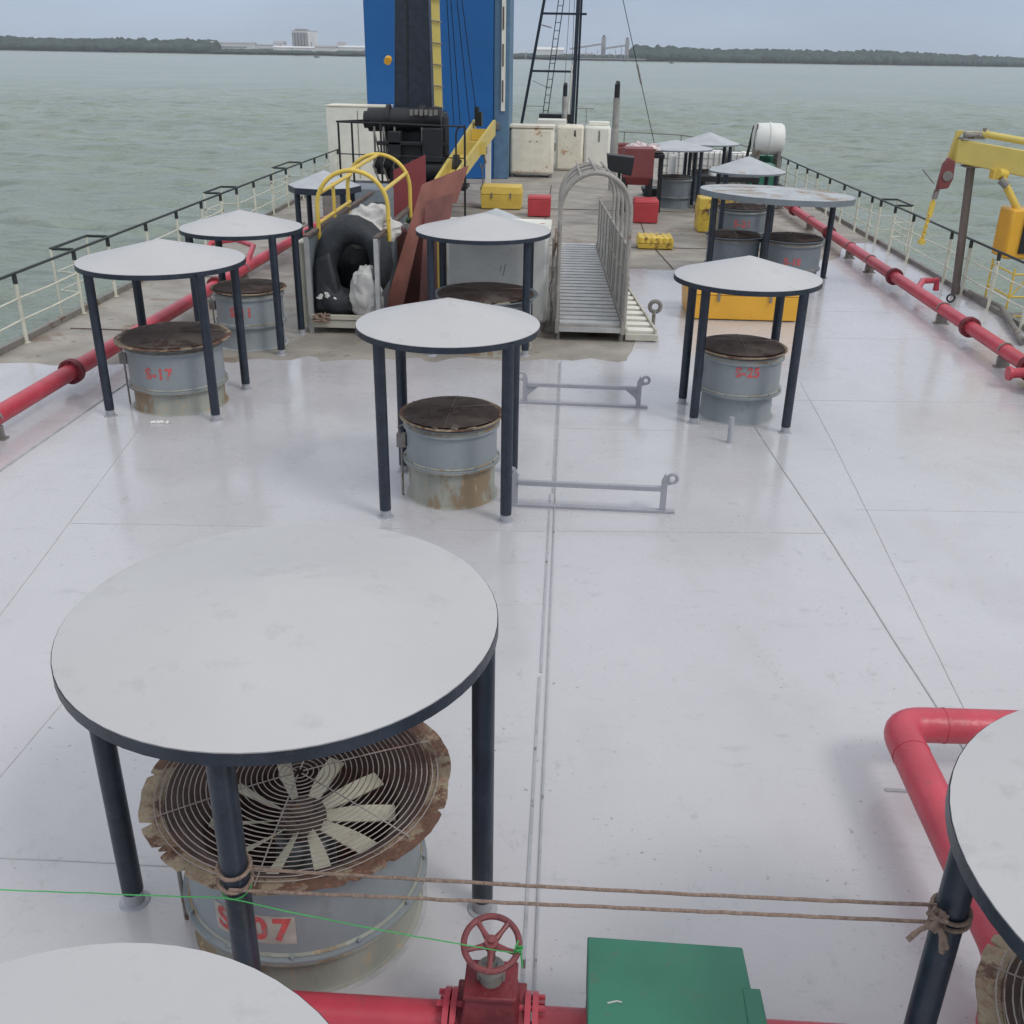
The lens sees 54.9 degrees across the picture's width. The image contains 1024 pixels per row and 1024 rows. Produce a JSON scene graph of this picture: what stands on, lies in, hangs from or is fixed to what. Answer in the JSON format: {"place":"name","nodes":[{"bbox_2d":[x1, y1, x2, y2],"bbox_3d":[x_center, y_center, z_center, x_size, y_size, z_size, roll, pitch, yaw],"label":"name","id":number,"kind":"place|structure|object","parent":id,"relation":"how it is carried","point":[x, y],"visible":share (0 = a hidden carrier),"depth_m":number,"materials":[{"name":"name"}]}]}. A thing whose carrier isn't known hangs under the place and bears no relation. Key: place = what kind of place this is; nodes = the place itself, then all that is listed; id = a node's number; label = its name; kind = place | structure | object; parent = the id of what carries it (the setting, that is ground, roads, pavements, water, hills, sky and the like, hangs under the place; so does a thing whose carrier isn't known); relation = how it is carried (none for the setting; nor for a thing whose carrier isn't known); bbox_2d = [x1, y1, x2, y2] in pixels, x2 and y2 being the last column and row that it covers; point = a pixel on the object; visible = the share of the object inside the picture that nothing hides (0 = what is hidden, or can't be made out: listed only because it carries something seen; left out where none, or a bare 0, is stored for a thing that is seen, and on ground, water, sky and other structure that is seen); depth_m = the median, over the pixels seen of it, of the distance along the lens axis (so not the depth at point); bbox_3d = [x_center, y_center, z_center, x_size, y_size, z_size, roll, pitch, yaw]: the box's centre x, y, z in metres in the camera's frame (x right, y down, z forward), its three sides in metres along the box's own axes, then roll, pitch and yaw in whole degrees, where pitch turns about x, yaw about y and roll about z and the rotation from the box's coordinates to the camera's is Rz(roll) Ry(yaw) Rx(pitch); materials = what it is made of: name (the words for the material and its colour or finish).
{"place":"outdoors","nodes":[
{"label":"outdoors","id":0,"kind":"place"},
{"bbox_2d":[345,183,393,218],"bbox_3d":[-3.174,-6.516,21.958,0.995,1.430,1.092,2,25,3],"label":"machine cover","id":1,"kind":"object","parent":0,"point":[378,197],"visible":0.1,"depth_m":21.32,"materials":[{"name":"metal"}]},
{"bbox_2d":[0,151,872,365],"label":"deck","id":2,"kind":"structure","parent":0,"point":[57,345],"depth_m":18.92,"materials":[{"name":"grey metal"}]},
{"bbox_2d":[0,213,329,440],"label":"fire main pipe","id":3,"kind":"object","parent":2,"relation":"on","point":[71,371],"visible":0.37,"depth_m":13.17,"materials":[{"name":"red metal"}]},
{"bbox_2d":[0,149,339,343],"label":"guard railing","id":4,"kind":"object","parent":2,"relation":"on","point":[74,259],"visible":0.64,"depth_m":17.89,"materials":[{"name":"metal"}]},
{"bbox_2d":[179,210,306,355],"bbox_3d":[-3.998,-3.521,14.842,1.771,1.990,1.771,2,25,3],"label":"rain canopy","id":5,"kind":"object","parent":2,"relation":"on","point":[239,225],"visible":0.9,"depth_m":14.23,"materials":[{"name":"metal"}]},
{"bbox_2d":[209,278,288,351],"bbox_3d":[-4.002,-3.041,15.084,1.144,0.916,1.131,2,25,3],"label":"ventilation fan","id":6,"kind":"object","parent":2,"relation":"on","point":[258,312],"visible":0.81,"depth_m":14.75},
{"bbox_2d":[288,170,360,239],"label":"rain canopy","id":7,"kind":"object","parent":2,"relation":"on","point":[308,186],"visible":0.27,"depth_m":19.32,"materials":[{"name":"metal"}]},
{"bbox_2d":[322,195,339,216],"bbox_3d":[-4.297,-8.005,25.809,1.100,0.900,1.000,2,25,3],"label":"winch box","id":8,"kind":"object","parent":2,"relation":"on","point":[327,205],"visible":0.04,"depth_m":25.32,"materials":[{"name":"metal"}]},
{"bbox_2d":[299,152,412,332],"bbox_3d":[-2.532,-5.155,17.835,1.395,2.485,5.640,2,25,3],"label":"hooped gangway","id":9,"kind":"object","parent":2,"relation":"on","point":[308,242],"visible":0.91,"depth_m":15.77,"materials":[{"name":"metal"}]},
{"bbox_2d":[313,312,329,322],"bbox_3d":[-3.021,-3.090,15.677,0.276,0.173,0.131,2,25,3],"label":"rope coil","id":10,"kind":"object","parent":9,"relation":"hanging from","point":[320,317],"visible":1,"depth_m":15.64,"materials":[{"name":"fabric"}]},
{"bbox_2d":[314,214,392,314],"bbox_3d":[-2.555,-3.934,15.830,1.304,1.608,0.727,2,25,3],"label":"tyre","id":11,"kind":"object","parent":9,"relation":"on","point":[340,233],"visible":0.91,"depth_m":15.61,"materials":[{"name":"rubber"}]},
{"bbox_2d":[349,203,402,248],"bbox_3d":[-2.363,-4.656,16.144,0.936,0.789,1.076,15,28,28],"label":"white sack","id":12,"kind":"object","parent":11,"relation":"on","point":[375,213],"visible":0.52,"depth_m":15.84,"materials":[{"name":"fabric"}]},
{"bbox_2d":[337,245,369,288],"bbox_3d":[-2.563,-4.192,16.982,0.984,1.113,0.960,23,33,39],"label":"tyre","id":13,"kind":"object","parent":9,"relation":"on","point":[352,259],"visible":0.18,"depth_m":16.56,"materials":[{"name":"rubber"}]},
{"bbox_2d":[349,264,382,314],"bbox_3d":[-2.319,-3.460,15.713,0.551,0.964,0.363,2,25,3],"label":"white sack","id":14,"kind":"object","parent":9,"relation":"on","point":[362,296],"visible":0.8,"depth_m":15.58,"materials":[{"name":"fabric"}]},
{"bbox_2d":[325,103,393,180],"bbox_3d":[-5.307,-13.023,34.752,2.140,2.460,1.340,2,25,3],"label":"locker","id":15,"kind":"object","parent":2,"relation":"on","point":[363,139],"visible":0.5,"depth_m":34.10,"materials":[{"name":"white metal"}]},
{"bbox_2d":[336,119,469,215],"bbox_3d":[-2.832,-9.179,26.489,3.378,2.506,1.439,2,25,3],"label":"platform rail","id":16,"kind":"object","parent":2,"relation":"on","point":[465,186],"visible":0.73,"depth_m":25.64,"materials":[{"name":"metal"}]},
{"bbox_2d":[393,155,425,224],"bbox_3d":[-1.924,-5.456,18.574,0.640,2.430,0.020,2,25,3],"label":"steel plate","id":17,"kind":"object","parent":2,"relation":"on","point":[416,169],"visible":0.36,"depth_m":18.27,"materials":[{"name":"metal"}]},
{"bbox_2d":[397,227,422,303],"bbox_3d":[-1.531,-4.321,17.463,0.950,1.317,0.500,2,25,3],"label":"steel plate","id":18,"kind":"object","parent":2,"relation":"on","point":[413,292],"depth_m":17.25,"materials":[{"name":"metal"}]},
{"bbox_2d":[363,0,477,181],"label":"deck crane","id":19,"kind":"object","parent":2,"relation":"on","point":[418,86],"visible":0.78,"depth_m":26.77,"materials":[{"name":"black paint"}]},
{"bbox_2d":[70,174,779,330],"bbox_3d":[0.420,-7.205,25.328,13.098,0.031,25.505,22,32,37],"label":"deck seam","id":20,"kind":"object","parent":2,"relation":"on","point":[525,208],"visible":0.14,"depth_m":23.41,"materials":[{"name":"metal"}]},
{"bbox_2d":[388,165,468,306],"bbox_3d":[-1.593,-4.487,16.495,1.833,2.430,0.594,-21,33,-39],"label":"steel plate","id":21,"kind":"object","parent":2,"relation":"on","point":[448,184],"visible":0.7,"depth_m":16.44,"materials":[{"name":"brown metal"}]},
{"bbox_2d":[419,193,453,301],"bbox_3d":[-1.283,-4.172,16.314,0.479,2.020,0.978,5,25,8],"label":"steel plate","id":22,"kind":"object","parent":2,"relation":"on","point":[438,209],"visible":0.4,"depth_m":16.34,"materials":[{"name":"metal"}]},
{"bbox_2d":[434,107,495,189],"bbox_3d":[-1.159,-10.003,28.160,0.781,2.650,8.322,3,25,4],"label":"boom","id":23,"kind":"object","parent":2,"relation":"on","point":[478,143],"visible":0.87,"depth_m":29.18,"materials":[{"name":"yellow paint"}]},
{"bbox_2d":[415,213,550,356],"bbox_3d":[-0.437,-3.511,14.955,2.012,1.990,2.012,2,25,3],"label":"rain canopy","id":24,"kind":"object","parent":2,"relation":"on","point":[483,229],"visible":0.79,"depth_m":14.23,"materials":[{"name":"metal"}]},
{"bbox_2d":[435,282,537,356],"bbox_3d":[-0.406,-2.995,15.191,1.600,0.856,1.602,2,25,3],"label":"ventilation fan","id":25,"kind":"object","parent":2,"relation":"on","point":[502,294],"visible":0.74,"depth_m":15.08},
{"bbox_2d":[437,217,554,333],"bbox_3d":[-0.229,-3.917,16.261,1.907,1.635,1.130,2,25,3],"label":"cabinet","id":26,"kind":"object","parent":2,"relation":"on","point":[485,263],"visible":0.49,"depth_m":15.81,"materials":[{"name":"white metal"}]},
{"bbox_2d":[480,183,522,208],"bbox_3d":[-0.293,-9.316,29.077,1.212,0.620,0.916,2,25,3],"label":"yellow box","id":27,"kind":"object","parent":2,"relation":"on","point":[501,196],"visible":1,"depth_m":28.70,"materials":[{"name":"paint"}]},
{"bbox_2d":[484,208,521,218],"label":"rain canopy","id":28,"kind":"object","parent":2,"relation":"on","point":[498,212],"visible":0.2,"depth_m":17.90,"materials":[{"name":"metal"}]},
{"bbox_2d":[0,242,1023,1023],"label":"deck coating","id":29,"kind":"object","parent":2,"relation":"on","point":[722,708],"visible":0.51,"depth_m":8.03,"materials":[{"name":"paint"}]},
{"bbox_2d":[74,239,251,422],"bbox_3d":[-4.249,-2.354,12.253,1.972,2.040,1.972,2,25,3],"label":"rain canopy","id":30,"kind":"object","parent":29,"relation":"on","point":[152,260],"visible":0.86,"depth_m":11.61,"materials":[{"name":"metal"}]},
{"bbox_2d":[0,943,328,1023],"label":"rain canopy","id":31,"kind":"object","parent":29,"relation":"on","point":[131,983],"visible":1,"depth_m":2.69,"materials":[{"name":"metal"}]},
{"bbox_2d":[113,321,231,416],"bbox_3d":[-4.231,-1.830,12.460,1.410,0.916,1.403,2,25,3],"label":"ventilation fan","id":32,"kind":"object","parent":29,"relation":"on","point":[165,361],"visible":0.95,"depth_m":12.09},
{"bbox_2d":[50,524,498,971],"bbox_3d":[-1.059,1.181,4.871,2.005,1.930,1.982,2,25,3],"label":"rain canopy","id":33,"kind":"object","parent":29,"relation":"on","point":[221,657],"visible":0.9,"depth_m":4.22,"materials":[{"name":"metal"}]},
{"bbox_2d":[0,872,522,966],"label":"string","id":34,"kind":"object","parent":33,"relation":"attached to","point":[519,949],"visible":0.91,"depth_m":4.04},
{"bbox_2d":[215,853,973,953],"bbox_3d":[0.221,1.457,3.758,2.881,0.385,0.191,5,25,8],"label":"rope","id":35,"kind":"object","parent":33,"relation":"attached to","point":[937,921],"visible":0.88,"depth_m":3.70,"materials":[{"name":"brown fabric"}]},
{"bbox_2d":[138,722,450,992],"bbox_3d":[-1.059,1.675,5.061,1.489,0.873,1.505,2,25,3],"label":"ventilation fan","id":36,"kind":"object","parent":29,"relation":"on","point":[372,809],"visible":0.64,"depth_m":4.76},
{"bbox_2d":[355,298,539,524],"bbox_3d":[-0.616,-1.091,9.674,1.750,2.030,1.750,2,25,3],"label":"rain canopy","id":37,"kind":"object","parent":29,"relation":"on","point":[447,326],"visible":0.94,"depth_m":9.06,"materials":[{"name":"metal"}]},
{"bbox_2d":[396,395,500,511],"bbox_3d":[-0.616,-0.624,9.992,1.056,0.915,1.039,2,25,3],"label":"ventilation fan","id":38,"kind":"object","parent":29,"relation":"on","point":[450,456],"visible":1,"depth_m":9.71},
{"bbox_2d":[0,307,992,882],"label":"weld seam","id":39,"kind":"object","parent":29,"relation":"on","point":[528,531],"visible":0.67,"depth_m":9.36,"materials":[{"name":"grey metal"}]},
{"bbox_2d":[521,361,560,990],"bbox_3d":[0.353,0.275,9.152,0.074,0.015,12.000,2,25,3],"label":"seam","id":40,"kind":"object","parent":29,"relation":"on","point":[530,846],"visible":1,"depth_m":6.40,"materials":[{"name":"grey metal"}]},
{"bbox_2d":[292,985,842,1023],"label":"cross pipe","id":41,"kind":"object","parent":29,"relation":"on","point":[338,1008],"visible":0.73,"depth_m":4.37,"materials":[{"name":"red metal"}]},
{"bbox_2d":[454,913,526,1023],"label":"gate valve","id":42,"kind":"object","parent":41,"relation":"attached to","point":[492,990],"visible":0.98,"depth_m":4.24,"materials":[{"name":"red paint"}]},
{"bbox_2d":[519,371,650,408],"bbox_3d":[0.909,-1.576,12.675,1.716,0.429,0.070,3,25,4],"label":"lashing bracket","id":43,"kind":"object","parent":29,"relation":"on","point":[633,391],"visible":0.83,"depth_m":12.67,"materials":[{"name":"metal"}]},
{"bbox_2d":[512,466,678,513],"bbox_3d":[0.772,-0.226,9.755,1.726,0.429,0.070,3,25,4],"label":"lashing bracket","id":44,"kind":"object","parent":29,"relation":"on","point":[662,488],"visible":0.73,"depth_m":9.75,"materials":[{"name":"metal"}]},
{"bbox_2d":[624,286,662,340],"bbox_3d":[2.246,-3.804,17.478,0.660,0.425,4.282,2,25,3],"label":"step ladder","id":45,"kind":"object","parent":29,"relation":"on","point":[639,325],"visible":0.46,"depth_m":16.35,"materials":[{"name":"white metal"}]},
{"bbox_2d":[585,937,766,1023],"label":"green cover","id":46,"kind":"object","parent":29,"relation":"on","point":[637,982],"visible":1,"depth_m":4.17,"materials":[{"name":"metal"}]},
{"bbox_2d":[727,417,734,443],"bbox_3d":[2.557,-0.955,11.536,0.058,0.320,0.060,2,25,3],"label":"stub post","id":47,"kind":"object","parent":29,"relation":"on","point":[730,430],"visible":1,"depth_m":11.51,"materials":[{"name":"metal"}]},
{"bbox_2d":[703,229,762,262],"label":"ventilation fan","id":48,"kind":"object","parent":29,"relation":"on","point":[731,243],"visible":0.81,"depth_m":19.66},
{"bbox_2d":[682,285,798,320],"bbox_3d":[4.006,-3.817,17.390,1.936,0.600,1.214,2,25,3],"label":"deck chest","id":49,"kind":"object","parent":29,"relation":"on","point":[726,306],"visible":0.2,"depth_m":16.91,"materials":[{"name":"metal"}]},
{"bbox_2d":[698,334,787,426],"bbox_3d":[2.829,-1.679,12.377,1.127,0.936,1.100,2,25,3],"label":"ventilation fan","id":50,"kind":"object","parent":29,"relation":"on","point":[741,378],"visible":0.96,"depth_m":12.05},
{"bbox_2d":[673,255,822,434],"bbox_3d":[2.810,-2.146,12.128,1.750,1.990,1.750,2,25,3],"label":"rain canopy","id":51,"kind":"object","parent":29,"relation":"on","point":[751,276],"visible":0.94,"depth_m":11.57,"materials":[{"name":"metal"}]},
{"bbox_2d":[700,184,855,278],"bbox_3d":[5.204,-5.543,19.733,3.018,1.840,2.314,2,25,3],"label":"rain canopy","id":52,"kind":"object","parent":29,"relation":"on","point":[769,196],"visible":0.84,"depth_m":19.00,"materials":[{"name":"metal"}]},
{"bbox_2d":[759,231,824,273],"bbox_3d":[5.598,-5.122,19.903,1.278,0.936,1.281,2,25,3],"label":"ventilation fan","id":53,"kind":"object","parent":29,"relation":"on","point":[799,250],"visible":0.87,"depth_m":19.40},
{"bbox_2d":[775,205,1023,367],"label":"fire main pipe","id":54,"kind":"object","parent":29,"relation":"on","point":[972,327],"visible":0.84,"depth_m":17.83,"materials":[{"name":"red metal"}]},
{"bbox_2d":[1004,356,1023,380],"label":"valve","id":55,"kind":"object","parent":54,"relation":"attached to","point":[1011,372],"visible":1,"depth_m":13.59,"materials":[{"name":"red paint"}]},
{"bbox_2d":[884,707,1017,1023],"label":"bent pipe","id":56,"kind":"object","parent":29,"relation":"on","point":[910,734],"visible":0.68,"depth_m":5.76,"materials":[{"name":"red metal"}]},
{"bbox_2d":[903,709,1023,1023],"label":"rain canopy","id":57,"kind":"object","parent":29,"relation":"on","point":[984,820],"visible":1,"depth_m":3.45,"materials":[{"name":"metal"}]},
{"bbox_2d":[951,164,978,294],"bbox_3d":[8.557,-5.344,18.787,0.395,2.391,0.300,2,25,3],"label":"boom rest post","id":58,"kind":"object","parent":29,"relation":"on","point":[963,224],"visible":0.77,"depth_m":18.71,"materials":[{"name":"metal"}]},
{"bbox_2d":[917,128,1023,318],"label":"side crane","id":59,"kind":"object","parent":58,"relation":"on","point":[1001,163],"visible":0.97,"depth_m":17.95,"materials":[{"name":"metal"}]},
{"bbox_2d":[967,290,1023,344],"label":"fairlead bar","id":60,"kind":"object","parent":29,"relation":"on","point":[1012,325],"visible":0.98,"depth_m":17.12,"materials":[{"name":"metal"}]},
{"bbox_2d":[975,934,1023,1023],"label":"ventilation fan","id":61,"kind":"object","parent":29,"relation":"on","point":[999,981],"visible":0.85,"depth_m":3.82},
{"bbox_2d":[0,182,1023,355],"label":"deck edge","id":62,"kind":"object","parent":2,"relation":"on","point":[18,341],"visible":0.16,"depth_m":18.15,"materials":[{"name":"metal"}]},
{"bbox_2d":[510,123,554,177],"bbox_3d":[0.752,-13.418,36.618,1.640,1.800,1.140,2,25,3],"label":"locker","id":63,"kind":"object","parent":2,"relation":"on","point":[531,148],"visible":1,"depth_m":36.10,"materials":[{"name":"beige paint"}]},
{"bbox_2d":[528,194,550,216],"bbox_3d":[0.772,-8.629,27.741,0.649,0.530,0.587,2,25,3],"label":"red box","id":64,"kind":"object","parent":2,"relation":"on","point":[539,204],"visible":1,"depth_m":27.48,"materials":[{"name":"paint"}]},
{"bbox_2d":[520,0,593,124],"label":"lattice mast","id":65,"kind":"object","parent":2,"relation":"on","point":[572,104],"visible":0.85,"depth_m":39.18,"materials":[{"name":"metal"}]},
{"bbox_2d":[562,82,567,123],"bbox_3d":[2.094,-15.566,39.680,0.256,3.168,0.260,2,25,3],"label":"exhaust stack","id":66,"kind":"object","parent":2,"relation":"on","point":[564,102],"visible":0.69,"depth_m":39.24,"materials":[{"name":"black paint"}]},
{"bbox_2d":[553,157,632,341],"bbox_3d":[1.433,-5.420,18.453,1.262,2.574,7.450,2,25,3],"label":"gangway","id":67,"kind":"object","parent":2,"relation":"on","point":[591,288],"visible":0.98,"depth_m":16.71,"materials":[{"name":"metal"}]},
{"bbox_2d":[608,80,619,190],"bbox_3d":[3.402,-12.431,32.661,0.256,3.418,0.260,2,25,3],"label":"exhaust stack","id":68,"kind":"object","parent":2,"relation":"on","point":[615,129],"visible":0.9,"depth_m":32.43,"materials":[{"name":"black paint"}]},
{"bbox_2d":[607,153,634,218],"bbox_3d":[2.785,-8.391,25.794,0.705,1.838,0.500,2,25,3],"label":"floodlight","id":69,"kind":"object","parent":2,"relation":"on","point":[619,164],"visible":0.74,"depth_m":25.29,"materials":[{"name":"black paint"}]},
{"bbox_2d":[619,146,654,214],"bbox_3d":[3.479,-9.191,27.533,0.820,1.850,0.800,2,25,3],"label":"steel bin","id":70,"kind":"object","parent":2,"relation":"on","point":[643,168],"visible":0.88,"depth_m":27.01,"materials":[{"name":"metal"}]},
{"bbox_2d":[624,153,664,212],"bbox_3d":[3.808,-9.591,28.707,1.100,1.600,0.700,2,25,3],"label":"rack","id":71,"kind":"object","parent":2,"relation":"on","point":[660,157],"visible":0.44,"depth_m":28.44,"materials":[{"name":"metal"}]},
{"bbox_2d":[626,141,660,152],"bbox_3d":[3.754,-10.417,28.242,1.036,0.386,0.856,2,25,3],"label":"bundle","id":72,"kind":"object","parent":71,"relation":"on","point":[656,147],"visible":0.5,"depth_m":28.14,"materials":[{"name":"fabric"}]},
{"bbox_2d":[633,197,658,222],"bbox_3d":[3.651,-8.277,27.007,0.670,0.600,0.686,2,25,3],"label":"red box","id":73,"kind":"object","parent":2,"relation":"on","point":[645,209],"visible":0.93,"depth_m":26.71,"materials":[{"name":"paint"}]},
{"bbox_2d":[636,232,673,248],"bbox_3d":[3.392,-6.450,23.454,0.851,0.262,0.710,2,25,3],"label":"yellow box","id":74,"kind":"object","parent":2,"relation":"on","point":[654,241],"visible":1,"depth_m":23.17,"materials":[{"name":"plastic"}]},
{"bbox_2d":[554,131,781,181],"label":"bow rail","id":75,"kind":"object","parent":2,"relation":"on","point":[670,134],"visible":0.12,"depth_m":44.92,"materials":[{"name":"metal"}]},
{"bbox_2d":[668,154,676,173],"bbox_3d":[5.197,-11.084,32.068,0.240,1.030,0.236,2,25,3],"label":"gas cylinder","id":76,"kind":"object","parent":2,"relation":"on","point":[672,164],"visible":0.67,"depth_m":31.89,"materials":[{"name":"white paint"}]},
{"bbox_2d":[657,152,688,176],"bbox_3d":[5.818,-12.412,35.387,1.061,1.170,1.064,2,25,3],"label":"caged tank","id":77,"kind":"object","parent":2,"relation":"on","point":[679,162],"visible":0.15,"depth_m":34.86,"materials":[{"name":"white paint"}]},
{"bbox_2d":[660,174,692,208],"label":"ventilation fan","id":78,"kind":"object","parent":2,"relation":"on","point":[676,191],"visible":0.89,"depth_m":29.40},
{"bbox_2d":[644,140,712,210],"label":"rain canopy","id":79,"kind":"object","parent":2,"relation":"on","point":[677,146],"visible":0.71,"depth_m":28.73,"materials":[{"name":"metal"}]},
{"bbox_2d":[689,169,722,201],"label":"ventilation fan","id":80,"kind":"object","parent":2,"relation":"on","point":[705,171],"visible":0.16,"depth_m":30.87},
{"bbox_2d":[692,149,726,168],"bbox_3d":[7.077,-12.449,35.513,1.061,1.170,1.064,2,25,3],"label":"caged tank","id":81,"kind":"object","parent":2,"relation":"on","point":[713,158],"visible":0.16,"depth_m":34.95,"materials":[{"name":"white paint"}]},
{"bbox_2d":[682,132,739,183],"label":"rain canopy","id":82,"kind":"object","parent":2,"relation":"on","point":[709,139],"visible":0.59,"depth_m":30.31,"materials":[{"name":"metal"}]},
{"bbox_2d":[694,195,736,231],"bbox_3d":[5.308,-7.787,25.738,0.995,0.830,0.817,2,25,3],"label":"yellow box","id":83,"kind":"object","parent":2,"relation":"on","point":[702,211],"visible":0.39,"depth_m":25.44,"materials":[{"name":"metal"}]},
{"bbox_2d":[726,150,751,162],"bbox_3d":[8.141,-12.155,34.920,1.061,1.170,1.064,2,25,3],"label":"caged tank","id":84,"kind":"object","parent":2,"relation":"on","point":[737,155],"visible":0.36,"depth_m":34.31,"materials":[{"name":"white paint"}]},
{"bbox_2d":[715,202,766,247],"bbox_3d":[5.548,-6.974,23.902,1.242,0.936,1.242,2,25,3],"label":"ventilation fan","id":85,"kind":"object","parent":2,"relation":"on","point":[746,216],"visible":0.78,"depth_m":23.40},
{"bbox_2d":[709,156,785,231],"bbox_3d":[5.549,-7.430,23.583,1.791,2.040,1.791,2,25,3],"label":"rain canopy","id":86,"kind":"object","parent":2,"relation":"on","point":[749,166],"visible":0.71,"depth_m":22.88,"materials":[{"name":"metal"}]},
{"bbox_2d":[745,122,785,167],"bbox_3d":[8.370,-11.858,33.012,1.248,2.259,1.180,2,25,3],"label":"liferaft canister","id":87,"kind":"object","parent":2,"relation":"on","point":[766,139],"visible":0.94,"depth_m":32.35,"materials":[{"name":"white paint"}]},
{"bbox_2d":[779,156,1023,329],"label":"guard railing","id":88,"kind":"object","parent":2,"relation":"on","point":[972,241],"visible":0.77,"depth_m":22.19,"materials":[{"name":"metal"}]},
{"bbox_2d":[363,0,513,178],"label":"blue tower","id":89,"kind":"structure","parent":0,"point":[489,24],"depth_m":34.37,"materials":[{"name":"metal"}]},
{"bbox_2d":[1,50,1001,66],"bbox_3d":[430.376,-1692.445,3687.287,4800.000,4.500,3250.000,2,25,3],"label":"shore","id":90,"kind":"structure","parent":0,"point":[521,59],"depth_m":2337.94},
{"bbox_2d":[291,29,317,46],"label":"silo block","id":91,"kind":"structure","parent":90,"relation":"on","point":[304,37],"depth_m":2371.61,"materials":[{"name":"concrete"}]},
{"bbox_2d":[315,45,337,51],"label":"building","id":92,"kind":"structure","parent":90,"relation":"on","point":[330,48],"depth_m":2344.99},
{"bbox_2d":[338,46,364,51],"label":"building","id":93,"kind":"structure","parent":90,"relation":"on","point":[353,48],"depth_m":2368.57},
{"bbox_2d":[0,35,1023,66],"bbox_3d":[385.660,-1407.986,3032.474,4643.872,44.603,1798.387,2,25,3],"label":"forest","id":94,"kind":"object","parent":90,"relation":"on","point":[657,52],"visible":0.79,"depth_m":2428.07,"materials":[{"name":"green plant"}]},
{"bbox_2d":[219,42,256,48],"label":"building","id":95,"kind":"structure","parent":94,"relation":"on","point":[239,45],"depth_m":2352.39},
{"bbox_2d":[536,47,563,54],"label":"building","id":96,"kind":"structure","parent":90,"relation":"on","point":[544,50],"depth_m":2392.79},
{"bbox_2d":[570,43,625,60],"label":"conveyor","id":97,"kind":"object","parent":90,"relation":"on","point":[621,46],"visible":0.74,"depth_m":2341.78,"materials":[{"name":"metal"}]},
{"bbox_2d":[0,50,1023,345],"bbox_3d":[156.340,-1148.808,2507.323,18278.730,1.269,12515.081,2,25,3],"label":"sea","id":98,"kind":"structure","parent":0,"point":[100,142],"depth_m":126.74,"materials":[{"name":"liquid"}]},
{"bbox_2d":[0,0,1023,57],"label":"sky","id":99,"kind":"structure","parent":0,"point":[964,27],"materials":[{"name":"grey"}]},
{"bbox_2d":[623,1,653,140],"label":"stay wire","id":100,"kind":"object","parent":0,"point":[637,66],"visible":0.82,"depth_m":34.51,"materials":[{"name":"black paint"}]},
{"bbox_2d":[641,186,656,195],"bbox_3d":[4.908,-10.514,32.349,1.300,0.250,0.800,2,25,3],"label":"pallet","id":101,"kind":"object","parent":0,"point":[654,190],"visible":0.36,"depth_m":32.10,"materials":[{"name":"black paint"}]},
{"bbox_2d":[700,174,759,203],"bbox_3d":[6.449,-9.574,29.543,1.700,0.950,0.700,2,25,3],"label":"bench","id":102,"kind":"object","parent":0,"point":[754,180],"visible":0.39,"depth_m":29.07,"materials":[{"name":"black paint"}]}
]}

